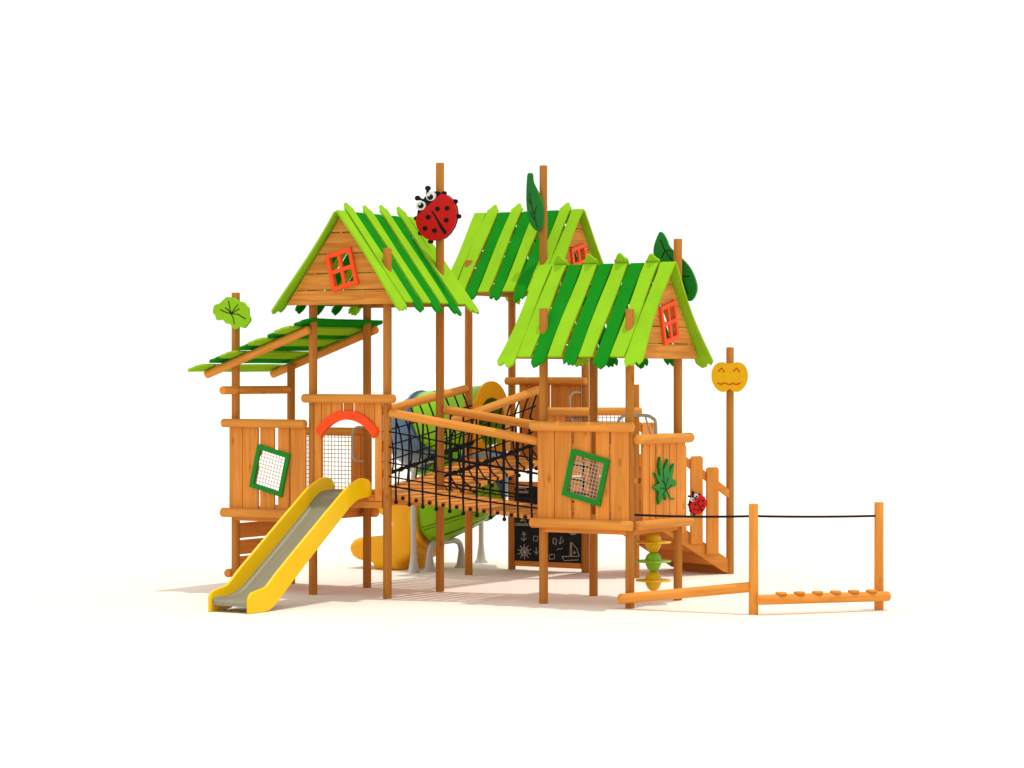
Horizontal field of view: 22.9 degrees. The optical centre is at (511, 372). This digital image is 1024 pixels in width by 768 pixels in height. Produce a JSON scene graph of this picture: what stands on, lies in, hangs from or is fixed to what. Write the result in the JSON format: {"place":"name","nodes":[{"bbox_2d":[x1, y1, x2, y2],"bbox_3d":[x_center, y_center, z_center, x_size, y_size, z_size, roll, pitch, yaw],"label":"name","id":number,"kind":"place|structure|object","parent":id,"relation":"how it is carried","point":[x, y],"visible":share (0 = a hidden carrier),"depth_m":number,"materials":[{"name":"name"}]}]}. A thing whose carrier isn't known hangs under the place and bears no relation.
{"place":"outdoors","nodes":[
{"label":"outdoors","id":0,"kind":"place"},
{"bbox_2d":[0,374,1023,767],"bbox_3d":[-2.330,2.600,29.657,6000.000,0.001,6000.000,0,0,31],"label":"ground","id":1,"kind":"structure","parent":0,"point":[120,646],"depth_m":27.21,"materials":[{"name":"white"}]},
{"bbox_2d":[188,293,382,583],"bbox_3d":[-2.704,0.823,30.463,1.674,3.555,1.828,0,0,31],"label":"lean to shelter","id":2,"kind":"object","parent":1,"relation":"on","point":[289,345],"visible":0.76,"depth_m":30.13,"materials":[{"name":"brown wood"}]},
{"bbox_2d":[213,297,251,328],"bbox_3d":[-3.337,-0.708,30.179,0.557,0.388,0.037,0,0,31],"label":"leaf sign","id":3,"kind":"object","parent":2,"relation":"attached to","point":[233,312],"visible":1,"depth_m":30.15,"materials":[{"name":"paint"}]},
{"bbox_2d":[208,477,371,613],"bbox_3d":[-2.461,1.907,28.376,0.560,1.387,2.349,0,0,31],"label":"slide","id":4,"kind":"object","parent":1,"relation":"on","point":[266,573],"visible":1,"depth_m":28.31,"materials":[{"name":"yellow plastic"}]},
{"bbox_2d":[271,163,478,598],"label":"play tower","id":5,"kind":"structure","parent":1,"relation":"on","point":[389,262],"depth_m":29.46,"materials":[{"name":"brown wood"}]},
{"bbox_2d":[414,186,461,243],"bbox_3d":[-0.889,-1.872,29.948,0.660,0.689,0.063,0,0,31],"label":"ladybug sign","id":6,"kind":"object","parent":5,"relation":"attached to","point":[437,217],"visible":1,"depth_m":29.93,"materials":[{"name":"red paint"}]},
{"bbox_2d":[392,385,538,493],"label":"rope bridge","id":7,"kind":"structure","parent":5,"relation":"attached to","point":[483,471],"depth_m":31.34,"materials":[{"name":"brown wood"}]},
{"bbox_2d":[389,405,588,522],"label":"rope bridge","id":8,"kind":"structure","parent":5,"relation":"attached to","point":[449,498],"depth_m":28.90,"materials":[{"name":"brown wood"}]},
{"bbox_2d":[350,381,509,572],"bbox_3d":[-0.934,1.361,33.803,1.995,2.498,2.118,0,0,31],"label":"tube slide","id":9,"kind":"object","parent":1,"relation":"on","point":[413,538],"visible":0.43,"depth_m":33.21,"materials":[{"name":"green plastic"}]},
{"bbox_2d":[451,165,603,574],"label":"play tower","id":10,"kind":"structure","parent":1,"relation":"on","point":[494,235],"depth_m":32.50,"materials":[{"name":"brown wood"}]},
{"bbox_2d":[526,173,543,230],"bbox_3d":[0.291,-2.150,31.902,0.041,0.745,0.292,0,0,-44],"label":"leaf sign","id":11,"kind":"object","parent":10,"relation":"attached to","point":[535,206],"visible":1,"depth_m":31.90,"materials":[{"name":"green paint"}]},
{"bbox_2d":[514,481,580,568],"bbox_3d":[0.475,1.992,33.168,1.010,1.115,0.050,0,0,31],"label":"chalkboard","id":12,"kind":"object","parent":10,"relation":"attached to","point":[564,550],"visible":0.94,"depth_m":33.24,"materials":[{"name":"black wood"}]},
{"bbox_2d":[497,239,712,608],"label":"play tower","id":13,"kind":"structure","parent":1,"relation":"on","point":[591,296],"depth_m":28.34,"materials":[{"name":"brown wood"}]},
{"bbox_2d":[652,457,676,503],"bbox_3d":[1.715,1.207,28.420,0.034,0.532,0.565,0,0,31],"label":"maple leaf sign","id":14,"kind":"object","parent":13,"relation":"attached to","point":[665,480],"visible":1,"depth_m":28.38,"materials":[{"name":"green paint"}]},
{"bbox_2d":[653,232,697,300],"bbox_3d":[1.872,-1.217,29.017,0.555,0.802,0.042,0,0,31],"label":"leaf sign","id":15,"kind":"object","parent":13,"relation":"attached to","point":[663,250],"visible":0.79,"depth_m":28.97,"materials":[{"name":"green paint"}]},
{"bbox_2d":[635,533,670,590],"bbox_3d":[1.587,2.135,28.425,0.406,0.830,0.406,0,0,31],"label":"spinner toy","id":16,"kind":"object","parent":1,"relation":"on","point":[652,561],"visible":0.98,"depth_m":28.36,"materials":[{"name":"plastic"}]},
{"bbox_2d":[617,502,890,614],"bbox_3d":[2.636,2.005,27.488,2.988,1.190,0.800,0,0,3],"label":"balance trail","id":17,"kind":"object","parent":1,"relation":"on","point":[878,595],"visible":1,"depth_m":27.43,"materials":[{"name":"brown wood"}]},
{"bbox_2d":[0,0,1023,374],"label":"sky","id":18,"kind":"structure","parent":0,"point":[840,183],"materials":[{"name":"white"}]},
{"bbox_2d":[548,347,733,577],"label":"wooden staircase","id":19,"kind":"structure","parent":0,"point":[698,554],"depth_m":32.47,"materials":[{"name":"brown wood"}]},
{"bbox_2d":[687,491,705,514],"bbox_3d":[2.371,1.669,32.346,0.277,0.308,0.063,0,0,-28],"label":"ladybug sign","id":20,"kind":"object","parent":19,"relation":"attached to","point":[696,504],"visible":1,"depth_m":32.32,"materials":[{"name":"red paint"}]},
{"bbox_2d":[711,362,747,391],"bbox_3d":[2.805,0.058,32.630,0.470,0.385,0.044,0,0,9],"label":"pumpkin sign","id":21,"kind":"object","parent":19,"relation":"attached to","point":[725,377],"visible":1,"depth_m":32.62,"materials":[{"name":"paint"}]}
]}

